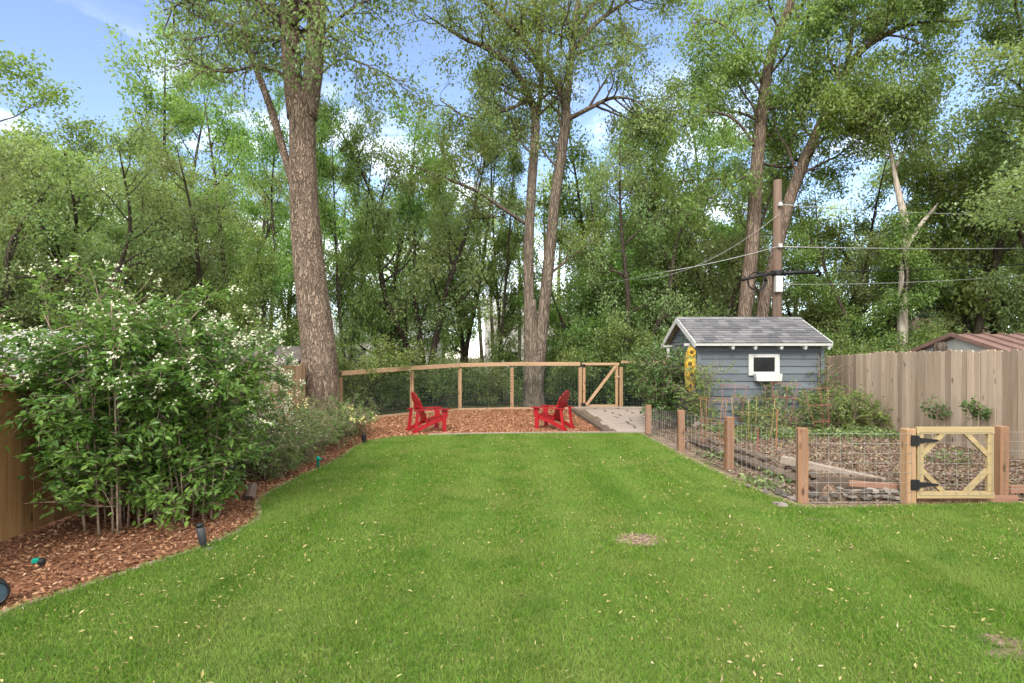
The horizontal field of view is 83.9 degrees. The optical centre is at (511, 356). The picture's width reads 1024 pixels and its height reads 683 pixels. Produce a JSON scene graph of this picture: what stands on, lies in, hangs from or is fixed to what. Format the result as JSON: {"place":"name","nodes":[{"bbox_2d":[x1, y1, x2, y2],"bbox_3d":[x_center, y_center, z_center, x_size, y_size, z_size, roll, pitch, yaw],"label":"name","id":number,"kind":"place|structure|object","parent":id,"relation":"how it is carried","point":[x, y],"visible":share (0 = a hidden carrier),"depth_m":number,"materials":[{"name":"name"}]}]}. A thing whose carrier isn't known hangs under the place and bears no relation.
{"place":"outdoors","nodes":[
{"label":"outdoors","id":0,"kind":"place"},
{"bbox_2d":[0,428,361,610],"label":"mulch bed","id":1,"kind":"object","parent":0,"point":[9,577],"visible":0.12,"depth_m":5.50,"materials":[{"name":"brown wood"}]},
{"bbox_2d":[0,252,260,536],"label":"flowering shrub","id":2,"kind":"object","parent":1,"relation":"on","point":[87,429],"visible":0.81,"depth_m":5.62,"materials":[{"name":"green plant"}]},
{"bbox_2d":[75,318,286,530],"bbox_3d":[-3.661,0.717,6.326,2.122,2.229,1.989,0,0,33],"label":"flowering shrub","id":3,"kind":"object","parent":1,"relation":"on","point":[222,427],"visible":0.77,"depth_m":6.05,"materials":[{"name":"green plant"}]},
{"bbox_2d":[77,269,299,508],"bbox_3d":[-4.130,0.366,7.195,2.462,2.945,2.244,0,0,43],"label":"mock orange","id":4,"kind":"object","parent":1,"relation":"on","point":[247,344],"visible":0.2,"depth_m":7.18,"materials":[{"name":"green plant"}]},
{"bbox_2d":[208,354,305,472],"bbox_3d":[-4.561,0.829,8.879,2.657,2.029,1.913,0,0,0],"label":"shrub","id":5,"kind":"object","parent":1,"relation":"on","point":[280,395],"visible":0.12,"depth_m":8.80,"materials":[{"name":"green plant"}]},
{"bbox_2d":[218,426,309,480],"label":"sage shrub","id":6,"kind":"object","parent":1,"relation":"on","point":[289,457],"visible":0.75,"depth_m":8.38,"materials":[{"name":"green plant"}]},
{"bbox_2d":[259,421,342,469],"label":"sage shrub","id":7,"kind":"object","parent":1,"relation":"on","point":[317,439],"visible":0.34,"depth_m":9.65,"materials":[{"name":"green plant"}]},
{"bbox_2d":[262,405,352,453],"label":"sage shrub","id":8,"kind":"object","parent":1,"relation":"on","point":[327,427],"visible":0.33,"depth_m":10.62,"materials":[{"name":"green plant"}]},
{"bbox_2d":[284,389,360,435],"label":"sage shrub","id":9,"kind":"object","parent":1,"relation":"on","point":[335,402],"visible":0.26,"depth_m":12.62,"materials":[{"name":"green plant"}]},
{"bbox_2d":[284,402,376,446],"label":"sage shrub","id":10,"kind":"object","parent":1,"relation":"on","point":[345,428],"visible":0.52,"depth_m":11.55,"materials":[{"name":"green plant"}]},
{"bbox_2d":[317,396,380,435],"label":"sage shrub","id":11,"kind":"object","parent":1,"relation":"on","point":[360,428],"visible":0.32,"depth_m":13.10,"materials":[{"name":"green plant"}]},
{"bbox_2d":[358,409,597,439],"bbox_3d":[-1.172,1.804,15.965,7.051,0.001,7.531,0,0,0],"label":"wood chip pad","id":12,"kind":"object","parent":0,"point":[440,430],"visible":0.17,"depth_m":15.01,"materials":[{"name":"brown wood"}]},
{"bbox_2d":[406,391,449,432],"bbox_3d":[-2.056,1.310,13.858,0.939,0.978,0.716,0,0,-27],"label":"adirondack chair","id":13,"kind":"object","parent":12,"relation":"on","point":[436,418],"visible":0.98,"depth_m":13.75,"materials":[{"name":"red paint"}]},
{"bbox_2d":[356,408,599,439],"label":"pad chips","id":14,"kind":"object","parent":12,"relation":"on","point":[484,415],"visible":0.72,"depth_m":15.37,"materials":[{"name":"brown wood"}]},
{"bbox_2d":[531,390,574,430],"bbox_3d":[1.044,1.310,14.343,0.939,0.978,0.716,0,0,28],"label":"adirondack chair","id":15,"kind":"object","parent":12,"relation":"on","point":[557,415],"visible":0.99,"depth_m":14.23,"materials":[{"name":"red paint"}]},
{"bbox_2d":[0,432,1023,682],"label":"lawn","id":16,"kind":"structure","parent":0,"point":[546,636],"depth_m":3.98,"materials":[{"name":"plant"}]},
{"bbox_2d":[0,435,426,616],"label":"bed edging","id":17,"kind":"object","parent":16,"relation":"on","point":[137,567],"visible":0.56,"depth_m":5.08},
{"bbox_2d":[0,433,1023,682],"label":"fallen leaves","id":18,"kind":"object","parent":16,"relation":"on","point":[560,573],"visible":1,"depth_m":5.03,"materials":[{"name":"beige plant"}]},
{"bbox_2d":[429,431,639,435],"bbox_3d":[0.546,1.782,13.285,4.918,0.055,0.189,0,0,-4],"label":"timber edging","id":19,"kind":"object","parent":16,"relation":"on","point":[629,432],"visible":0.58,"depth_m":13.33,"materials":[{"name":"brown wood"}]},
{"bbox_2d":[615,533,665,545],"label":"bare earth","id":20,"kind":"structure","parent":16,"relation":"on","point":[641,537],"depth_m":5.61,"materials":[{"name":"soil"}]},
{"bbox_2d":[0,0,1023,357],"label":"sky","id":21,"kind":"structure","parent":0,"point":[65,31],"materials":[{"name":"blue"}]},
{"bbox_2d":[481,293,583,373],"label":"pale house","id":22,"kind":"structure","parent":0,"point":[486,349],"depth_m":62.00,"materials":[{"name":"white paint"}]},
{"bbox_2d":[343,358,856,499],"bbox_3d":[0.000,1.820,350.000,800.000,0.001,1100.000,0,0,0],"label":"ground","id":23,"kind":"structure","parent":0,"point":[505,402],"depth_m":22.31,"materials":[{"name":"brown soil"}]},
{"bbox_2d":[0,306,87,453],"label":"leafy shrub","id":24,"kind":"object","parent":23,"relation":"on","point":[13,372],"visible":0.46,"depth_m":5.69,"materials":[{"name":"green plant"}]},
{"bbox_2d":[0,39,120,330],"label":"pale green tree","id":25,"kind":"object","parent":23,"relation":"on","point":[51,94],"visible":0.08,"depth_m":26.07,"materials":[{"name":"green plant"}]},
{"bbox_2d":[0,87,130,330],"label":"grey green tree","id":26,"kind":"object","parent":23,"relation":"on","point":[7,278],"visible":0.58,"depth_m":16.78,"materials":[{"name":"green plant"}]},
{"bbox_2d":[0,119,218,330],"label":"grey green tree","id":27,"kind":"object","parent":23,"relation":"on","point":[54,163],"visible":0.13,"depth_m":17.15,"materials":[{"name":"green plant"}]},
{"bbox_2d":[6,113,236,320],"bbox_3d":[-20.890,-5.202,30.671,10.185,14.351,10.572,0,0,26],"label":"pale green tree","id":28,"kind":"object","parent":23,"relation":"on","point":[85,148],"visible":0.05,"depth_m":26.50,"materials":[{"name":"green plant"}]},
{"bbox_2d":[0,107,259,335],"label":"crooked tree","id":29,"kind":"object","parent":23,"relation":"on","point":[151,260],"visible":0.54,"depth_m":16.86,"materials":[{"name":"green plant"}]},
{"bbox_2d":[0,363,304,541],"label":"plank fence","id":30,"kind":"object","parent":23,"relation":"on","point":[18,517],"visible":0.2,"depth_m":5.77,"materials":[{"name":"brown wood"}]},
{"bbox_2d":[96,0,253,290],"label":"open crowned tree","id":31,"kind":"object","parent":23,"relation":"on","point":[184,115],"visible":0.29,"depth_m":29.68,"materials":[{"name":"green plant"}]},
{"bbox_2d":[60,153,291,330],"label":"young tree","id":32,"kind":"object","parent":23,"relation":"on","point":[111,231],"visible":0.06,"depth_m":20.75,"materials":[{"name":"green plant"}]},
{"bbox_2d":[84,107,289,347],"bbox_3d":[-10.700,-3.064,20.541,7.226,9.992,7.478,0,0,-41],"label":"arching tree","id":33,"kind":"object","parent":23,"relation":"on","point":[171,167],"visible":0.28,"depth_m":19.11,"materials":[{"name":"green plant"}]},
{"bbox_2d":[160,296,299,350],"bbox_3d":[-8.049,0.030,17.362,4.867,3.606,4.370,0,0,-14],"label":"undergrowth bush","id":34,"kind":"object","parent":23,"relation":"on","point":[262,329],"visible":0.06,"depth_m":16.55,"materials":[{"name":"green plant"}]},
{"bbox_2d":[179,44,290,343],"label":"slim tree","id":35,"kind":"object","parent":23,"relation":"on","point":[231,139],"visible":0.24,"depth_m":23.38,"materials":[{"name":"green plant"}]},
{"bbox_2d":[223,346,300,366],"bbox_3d":[-7.100,0.745,16.500,2.600,2.110,2.200,0,0,0],"label":"old lean to","id":36,"kind":"object","parent":23,"relation":"on","point":[296,354],"visible":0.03,"depth_m":15.96,"materials":[{"name":"grey wood"}]},
{"bbox_2d":[210,214,341,345],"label":"young tree","id":37,"kind":"object","parent":23,"relation":"on","point":[259,293],"visible":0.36,"depth_m":17.22,"materials":[{"name":"green plant"}]},
{"bbox_2d":[130,0,452,412],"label":"cottonwood tree","id":38,"kind":"object","parent":23,"relation":"on","point":[302,94],"visible":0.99,"depth_m":14.91,"materials":[{"name":"green plant"}]},
{"bbox_2d":[231,74,352,345],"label":"dark trunked tree","id":39,"kind":"object","parent":23,"relation":"on","point":[267,150],"visible":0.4,"depth_m":19.54,"materials":[{"name":"green plant"}]},
{"bbox_2d":[316,87,394,403],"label":"dark trunked tree","id":40,"kind":"object","parent":23,"relation":"on","point":[358,252],"visible":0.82,"depth_m":20.06,"materials":[{"name":"green plant"}]},
{"bbox_2d":[334,326,423,410],"bbox_3d":[-4.981,0.518,17.564,3.809,2.973,3.831,0,0,31],"label":"undergrowth bush","id":41,"kind":"object","parent":23,"relation":"on","point":[380,360],"visible":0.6,"depth_m":17.40,"materials":[{"name":"green plant"}]},
{"bbox_2d":[343,343,431,409],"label":"undergrowth bush","id":42,"kind":"object","parent":23,"relation":"on","point":[399,385],"visible":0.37,"depth_m":19.84,"materials":[{"name":"green plant"}]},
{"bbox_2d":[332,316,448,370],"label":"pale house","id":43,"kind":"structure","parent":23,"relation":"on","point":[368,348],"depth_m":46.00,"materials":[{"name":"white paint"}]},
{"bbox_2d":[320,91,461,391],"bbox_3d":[-6.463,-4.700,26.591,8.414,13.326,8.107,0,0,2],"label":"bushy tree","id":44,"kind":"object","parent":23,"relation":"on","point":[403,208],"visible":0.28,"depth_m":25.26,"materials":[{"name":"green plant"}]},
{"bbox_2d":[278,80,533,403],"bbox_3d":[-3.510,-4.063,22.481,8.557,12.035,8.268,0,0,-3],"label":"many limbed tree","id":45,"kind":"object","parent":23,"relation":"on","point":[385,217],"visible":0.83,"depth_m":20.96,"materials":[{"name":"green plant"}]},
{"bbox_2d":[396,342,483,406],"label":"undergrowth bush","id":46,"kind":"object","parent":23,"relation":"on","point":[437,379],"visible":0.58,"depth_m":20.61,"materials":[{"name":"green plant"}]},
{"bbox_2d":[420,160,483,385],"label":"tall tree","id":47,"kind":"object","parent":23,"relation":"on","point":[474,334],"visible":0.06,"depth_m":36.27,"materials":[{"name":"green plant"}]},
{"bbox_2d":[403,56,522,395],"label":"dark stemmed tree","id":48,"kind":"object","parent":23,"relation":"on","point":[464,349],"visible":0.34,"depth_m":26.45,"materials":[{"name":"green plant"}]},
{"bbox_2d":[442,353,516,407],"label":"undergrowth bush","id":49,"kind":"object","parent":23,"relation":"on","point":[483,383],"visible":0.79,"depth_m":21.10,"materials":[{"name":"green plant"}]},
{"bbox_2d":[347,353,650,405],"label":"undergrowth","id":50,"kind":"object","parent":23,"relation":"on","point":[516,386],"visible":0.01,"depth_m":24.32,"materials":[{"name":"green plant"}]},
{"bbox_2d":[338,361,665,419],"bbox_3d":[0.029,0.969,18.789,11.142,1.682,2.408,0,0,-19],"label":"wire fence","id":51,"kind":"object","parent":23,"relation":"on","point":[439,366],"visible":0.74,"depth_m":19.40,"materials":[{"name":"brown wood"}]},
{"bbox_2d":[581,363,618,406],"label":"wooden gate","id":52,"kind":"structure","parent":51,"relation":"attached to","point":[611,371],"depth_m":19.71,"materials":[{"name":"brown wood"}]},
{"bbox_2d":[468,83,536,400],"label":"slender tree","id":53,"kind":"object","parent":23,"relation":"on","point":[507,242],"visible":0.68,"depth_m":23.34,"materials":[{"name":"green plant"}]},
{"bbox_2d":[0,162,1018,373],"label":"wood","id":54,"kind":"object","parent":23,"relation":"on","point":[558,278],"visible":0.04,"depth_m":49.00,"materials":[{"name":"green plant"}]},
{"bbox_2d":[471,323,592,391],"bbox_3d":[1.079,0.030,24.084,4.867,3.606,4.370,0,0,37],"label":"undergrowth bush","id":55,"kind":"object","parent":23,"relation":"on","point":[513,358],"visible":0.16,"depth_m":23.40,"materials":[{"name":"green plant"}]},
{"bbox_2d":[357,0,716,406],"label":"twin trunk tree","id":56,"kind":"object","parent":23,"relation":"on","point":[535,334],"visible":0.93,"depth_m":20.55,"materials":[{"name":"green plant"}]},
{"bbox_2d":[544,342,607,405],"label":"undergrowth bush","id":57,"kind":"object","parent":23,"relation":"on","point":[569,384],"visible":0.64,"depth_m":20.99,"materials":[{"name":"green plant"}]},
{"bbox_2d":[505,241,648,400],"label":"young tree","id":58,"kind":"object","parent":23,"relation":"on","point":[558,309],"visible":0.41,"depth_m":22.55,"materials":[{"name":"green plant"}]},
{"bbox_2d":[522,89,684,393],"bbox_3d":[3.689,-5.202,28.229,8.245,14.351,8.558,0,0,-19],"label":"leafy tree","id":59,"kind":"object","parent":23,"relation":"on","point":[572,200],"visible":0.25,"depth_m":25.95,"materials":[{"name":"green plant"}]},
{"bbox_2d":[547,298,666,403],"bbox_3d":[3.622,-0.238,21.729,5.026,4.147,5.597,0,0,11],"label":"undergrowth bush","id":60,"kind":"object","parent":23,"relation":"on","point":[604,349],"visible":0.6,"depth_m":20.48,"materials":[{"name":"green plant"}]},
{"bbox_2d":[560,204,681,398],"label":"young tree","id":61,"kind":"object","parent":23,"relation":"on","point":[636,274],"visible":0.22,"depth_m":23.08,"materials":[{"name":"green plant"}]},
{"bbox_2d":[586,339,670,406],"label":"undergrowth bush","id":62,"kind":"object","parent":23,"relation":"on","point":[612,385],"visible":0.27,"depth_m":20.45,"materials":[{"name":"green plant"}]},
{"bbox_2d":[608,97,687,330],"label":"narrow tree","id":63,"kind":"object","parent":23,"relation":"on","point":[629,170],"visible":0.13,"depth_m":26.38,"materials":[{"name":"green plant"}]},
{"bbox_2d":[612,296,725,382],"bbox_3d":[6.168,-0.238,21.413,5.026,4.147,5.596,0,0,17],"label":"undergrowth bush","id":64,"kind":"object","parent":23,"relation":"on","point":[665,330],"visible":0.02,"depth_m":21.09,"materials":[{"name":"green plant"}]},
{"bbox_2d":[608,110,790,327],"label":"broad tree","id":65,"kind":"object","parent":23,"relation":"on","point":[743,228],"visible":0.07,"depth_m":29.64,"materials":[{"name":"green plant"}]},
{"bbox_2d":[594,135,812,338],"bbox_3d":[7.995,-3.619,23.561,7.644,11.127,7.911,0,0,44],"label":"thin limbed tree","id":66,"kind":"object","parent":23,"relation":"on","point":[735,293],"visible":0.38,"depth_m":23.01,"materials":[{"name":"green plant"}]},
{"bbox_2d":[645,223,771,350],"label":"young tree","id":67,"kind":"object","parent":23,"relation":"on","point":[683,285],"visible":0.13,"depth_m":23.61,"materials":[{"name":"green plant"}]},
{"bbox_2d":[672,59,815,310],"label":"dense tree","id":68,"kind":"object","parent":23,"relation":"on","point":[706,138],"visible":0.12,"depth_m":29.23,"materials":[{"name":"green plant"}]},
{"bbox_2d":[661,317,833,425],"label":"garden shed","id":69,"kind":"structure","parent":23,"relation":"on","point":[764,350],"depth_m":13.57,"materials":[{"name":"blue"}]},
{"bbox_2d":[684,338,695,391],"bbox_3d":[4.201,0.198,13.395,0.308,1.270,0.075,0,0,0],"label":"sunflower plaque","id":70,"kind":"object","parent":69,"relation":"hanging from","point":[691,351],"visible":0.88,"depth_m":13.39,"materials":[{"name":"yellow metal"}]},
{"bbox_2d":[748,354,779,375],"bbox_3d":[5.985,0.185,13.545,0.730,0.510,0.050,0,0,0],"label":"window","id":71,"kind":"structure","parent":69,"relation":"in","point":[757,363],"depth_m":13.54,"materials":[{"name":"white paint"}]},
{"bbox_2d":[639,0,886,316],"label":"tall tree","id":72,"kind":"object","parent":23,"relation":"on","point":[731,67],"visible":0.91,"depth_m":20.02,"materials":[{"name":"green plant"}]},
{"bbox_2d":[741,179,816,316],"bbox_3d":[8.337,-1.890,17.957,2.363,7.381,0.475,0,0,0],"label":"utility pole","id":73,"kind":"object","parent":23,"relation":"on","point":[777,272],"visible":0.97,"depth_m":17.87,"materials":[{"name":"brown wood"}]},
{"bbox_2d":[554,0,1023,403],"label":"leaning tree","id":74,"kind":"object","parent":23,"relation":"on","point":[845,93],"depth_m":20.27,"materials":[{"name":"green plant"}]},
{"bbox_2d":[691,218,916,355],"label":"young tree","id":75,"kind":"object","parent":23,"relation":"on","point":[860,292],"visible":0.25,"depth_m":21.68,"materials":[{"name":"green plant"}]},
{"bbox_2d":[761,113,946,345],"bbox_3d":[14.984,-3.697,25.019,7.240,11.276,7.515,0,0,-45],"label":"full green tree","id":76,"kind":"object","parent":23,"relation":"on","point":[829,234],"visible":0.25,"depth_m":23.99,"materials":[{"name":"green plant"}]},
{"bbox_2d":[782,205,963,355],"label":"bushy tree","id":77,"kind":"object","parent":23,"relation":"on","point":[886,311],"visible":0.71,"depth_m":19.89,"materials":[{"name":"green plant"}]},
{"bbox_2d":[825,314,938,355],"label":"undergrowth bush","id":78,"kind":"object","parent":23,"relation":"on","point":[840,350],"visible":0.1,"depth_m":17.65,"materials":[{"name":"green plant"}]},
{"bbox_2d":[811,68,966,350],"bbox_3d":[12.492,-4.120,19.290,4.345,11.887,3.636,0,0,0],"label":"bleached tree","id":79,"kind":"object","parent":23,"relation":"on","point":[902,321],"visible":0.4,"depth_m":19.44,"materials":[{"name":"green plant"}]},
{"bbox_2d":[825,349,1023,458],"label":"plank fence","id":80,"kind":"object","parent":23,"relation":"on","point":[901,382],"visible":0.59,"depth_m":10.81,"materials":[{"name":"beige wood"}]},
{"bbox_2d":[855,91,1023,332],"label":"dense tree","id":81,"kind":"object","parent":23,"relation":"on","point":[875,183],"visible":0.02,"depth_m":36.61,"materials":[{"name":"green plant"}]},
{"bbox_2d":[873,0,1023,335],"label":"loose crowned tree","id":82,"kind":"object","parent":23,"relation":"on","point":[965,300],"visible":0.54,"depth_m":20.00,"materials":[{"name":"green plant"}]},
{"bbox_2d":[888,84,1023,333],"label":"grey green tree","id":83,"kind":"object","parent":23,"relation":"on","point":[1011,319],"visible":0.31,"depth_m":18.35,"materials":[{"name":"green plant"}]},
{"bbox_2d":[910,79,1023,333],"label":"dark limbed tree","id":84,"kind":"object","parent":23,"relation":"on","point":[991,331],"visible":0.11,"depth_m":21.36,"materials":[{"name":"green plant"}]},
{"bbox_2d":[911,0,1023,239],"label":"overhanging tree","id":85,"kind":"object","parent":23,"relation":"on","point":[1006,72],"visible":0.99,"depth_m":16.37,"materials":[{"name":"green plant"}]},
{"bbox_2d":[642,421,1023,507],"bbox_3d":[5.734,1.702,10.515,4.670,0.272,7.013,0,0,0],"label":"leaf litter","id":86,"kind":"object","parent":0,"point":[886,450],"visible":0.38,"depth_m":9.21,"materials":[{"name":"brown plant"}]},
{"bbox_2d":[617,335,695,429],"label":"round shrub","id":87,"kind":"object","parent":86,"relation":"on","point":[663,398],"visible":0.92,"depth_m":14.11,"materials":[{"name":"green plant"}]},
{"bbox_2d":[669,355,738,426],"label":"climbing plant","id":88,"kind":"object","parent":86,"relation":"on","point":[702,408],"visible":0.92,"depth_m":13.14,"materials":[{"name":"green plant"}]},
{"bbox_2d":[729,391,791,426],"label":"garden plant","id":89,"kind":"object","parent":86,"relation":"on","point":[753,402],"visible":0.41,"depth_m":13.08,"materials":[{"name":"green plant"}]},
{"bbox_2d":[733,392,795,436],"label":"garden plant","id":90,"kind":"object","parent":86,"relation":"on","point":[767,420],"visible":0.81,"depth_m":11.51,"materials":[{"name":"green plant"}]},
{"bbox_2d":[765,394,812,429],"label":"garden plant","id":91,"kind":"object","parent":86,"relation":"on","point":[794,421],"visible":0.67,"depth_m":12.64,"materials":[{"name":"green plant"}]},
{"bbox_2d":[692,421,931,492],"bbox_3d":[5.650,1.661,10.692,4.827,0.446,6.342,0,0,0],"label":"ground cover","id":92,"kind":"object","parent":86,"relation":"on","point":[860,431],"visible":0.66,"depth_m":11.39,"materials":[{"name":"green plant"}]},
{"bbox_2d":[806,346,847,422],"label":"trailing vine","id":93,"kind":"object","parent":86,"relation":"on","point":[827,374],"visible":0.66,"depth_m":13.38,"materials":[{"name":"green plant"}]},
{"bbox_2d":[780,456,886,481],"bbox_3d":[4.485,1.600,8.025,0.100,0.257,1.340,0,0,-44],"label":"grey board","id":94,"kind":"object","parent":86,"relation":"on","point":[791,461],"visible":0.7,"depth_m":8.04,"materials":[{"name":"grey wood"}]},
{"bbox_2d":[645,405,1023,504],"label":"garden fence","id":95,"kind":"object","parent":86,"relation":"on","point":[908,463],"visible":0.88,"depth_m":7.07,"materials":[{"name":"brown wood"}]},
{"bbox_2d":[911,427,994,498],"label":"garden gate","id":96,"kind":"structure","parent":95,"relation":"attached to","point":[918,441],"depth_m":6.97,"materials":[{"name":"brown wood"}]},
{"bbox_2d":[778,377,894,430],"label":"bush","id":97,"kind":"object","parent":86,"relation":"on","point":[844,408],"visible":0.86,"depth_m":12.60,"materials":[{"name":"green plant"}]},
{"bbox_2d":[816,476,881,489],"bbox_3d":[4.470,1.670,7.560,0.789,0.160,0.050,0,0,9],"label":"dark board","id":98,"kind":"object","parent":86,"relation":"on","point":[821,479],"visible":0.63,"depth_m":7.55,"materials":[{"name":"wood"}]},
{"bbox_2d":[917,394,952,438],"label":"climbing rose","id":99,"kind":"object","parent":86,"relation":"on","point":[937,407],"visible":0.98,"depth_m":10.76,"materials":[{"name":"green plant"}]},
{"bbox_2d":[925,443,975,466],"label":"weed clump","id":100,"kind":"object","parent":86,"relation":"on","point":[959,452],"visible":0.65,"depth_m":8.79,"materials":[{"name":"green plant"}]},
{"bbox_2d":[916,495,1017,502],"bbox_3d":[5.632,1.770,7.087,1.300,0.100,0.035,0,0,0],"label":"sill board","id":101,"kind":"object","parent":86,"relation":"on","point":[1005,498],"visible":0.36,"depth_m":7.07,"materials":[{"name":"wood"}]},
{"bbox_2d":[959,395,994,452],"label":"climbing rose","id":102,"kind":"object","parent":86,"relation":"on","point":[973,410],"visible":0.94,"depth_m":9.73,"materials":[{"name":"green plant"}]},
{"bbox_2d":[906,333,1023,352],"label":"neighbour shed","id":103,"kind":"structure","parent":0,"point":[981,341],"depth_m":13.19,"materials":[{"name":"brown paint"}]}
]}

